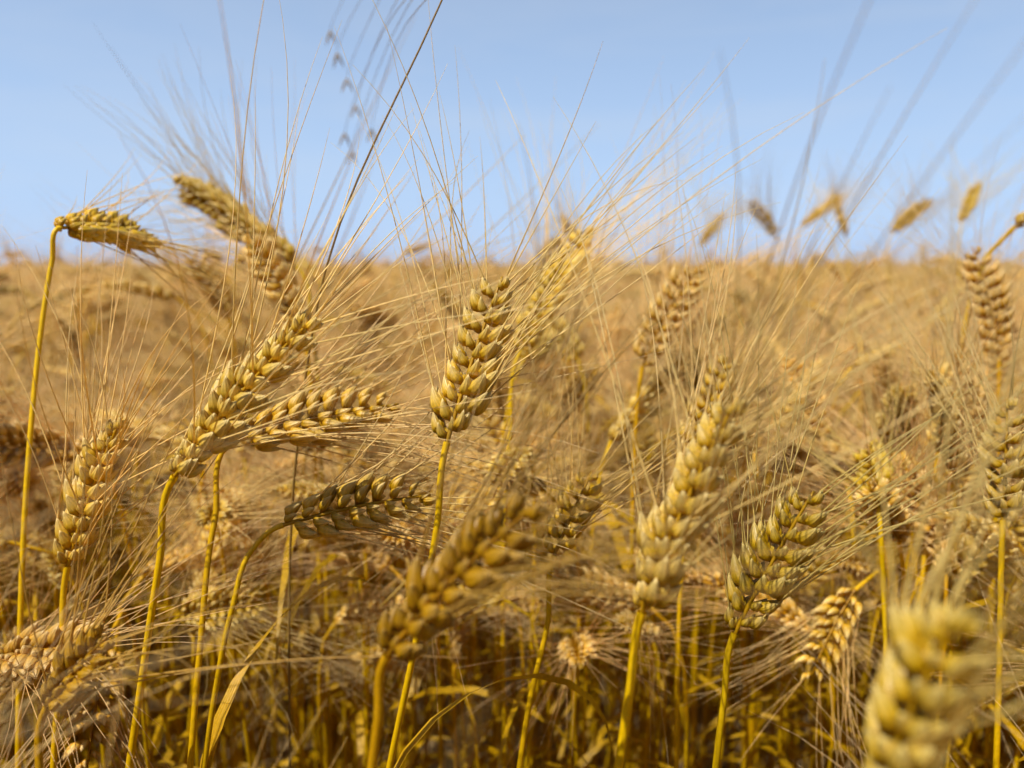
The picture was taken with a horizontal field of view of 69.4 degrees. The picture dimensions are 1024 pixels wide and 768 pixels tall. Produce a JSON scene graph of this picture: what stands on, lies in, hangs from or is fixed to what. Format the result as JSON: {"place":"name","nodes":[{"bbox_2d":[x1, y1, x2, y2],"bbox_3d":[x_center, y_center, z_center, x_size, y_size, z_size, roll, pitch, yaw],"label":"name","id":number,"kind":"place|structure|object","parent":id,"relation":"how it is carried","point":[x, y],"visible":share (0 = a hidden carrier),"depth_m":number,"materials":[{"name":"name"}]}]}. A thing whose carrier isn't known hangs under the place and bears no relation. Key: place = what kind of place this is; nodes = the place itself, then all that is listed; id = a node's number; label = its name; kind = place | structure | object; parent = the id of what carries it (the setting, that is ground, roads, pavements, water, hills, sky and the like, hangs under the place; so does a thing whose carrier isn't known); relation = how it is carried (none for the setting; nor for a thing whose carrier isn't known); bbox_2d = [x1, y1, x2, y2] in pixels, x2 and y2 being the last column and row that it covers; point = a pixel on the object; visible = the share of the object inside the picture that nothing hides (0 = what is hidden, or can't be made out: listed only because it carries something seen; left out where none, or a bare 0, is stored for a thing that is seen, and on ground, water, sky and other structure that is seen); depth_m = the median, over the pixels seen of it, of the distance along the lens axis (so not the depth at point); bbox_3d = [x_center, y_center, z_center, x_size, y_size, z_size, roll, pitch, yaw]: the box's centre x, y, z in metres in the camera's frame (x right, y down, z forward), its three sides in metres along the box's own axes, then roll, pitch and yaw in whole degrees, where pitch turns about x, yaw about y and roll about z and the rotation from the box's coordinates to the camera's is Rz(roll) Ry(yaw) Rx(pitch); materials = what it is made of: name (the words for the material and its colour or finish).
{"place":"outdoors","nodes":[
{"label":"outdoors","id":0,"kind":"place"},
{"bbox_2d":[0,266,1022,767],"bbox_3d":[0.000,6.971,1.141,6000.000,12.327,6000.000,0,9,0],"label":"ground","id":1,"kind":"structure","parent":0,"point":[604,702],"depth_m":1.48,"materials":[{"name":"soil"}]},
{"bbox_2d":[288,0,442,767],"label":"wild oat","id":2,"kind":"object","parent":1,"relation":"on","point":[297,447],"visible":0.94,"depth_m":0.43,"materials":[{"name":"plant"}]},
{"bbox_2d":[0,0,1023,767],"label":"wheat","id":3,"kind":"object","parent":1,"relation":"on","point":[910,702],"visible":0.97,"depth_m":0.32,"materials":[{"name":"plant"}]},
{"bbox_2d":[0,241,1023,767],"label":"wheat field stems","id":4,"kind":"object","parent":1,"relation":"on","point":[354,711],"visible":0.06,"depth_m":0.81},
{"bbox_2d":[0,24,1023,767],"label":"wheat field ears","id":5,"kind":"structure","parent":4,"relation":"attached to","point":[240,506],"depth_m":0.68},
{"bbox_2d":[0,0,1023,266],"label":"sky","id":6,"kind":"structure","parent":0,"point":[49,48],"materials":[{"name":"blue"}]}
]}

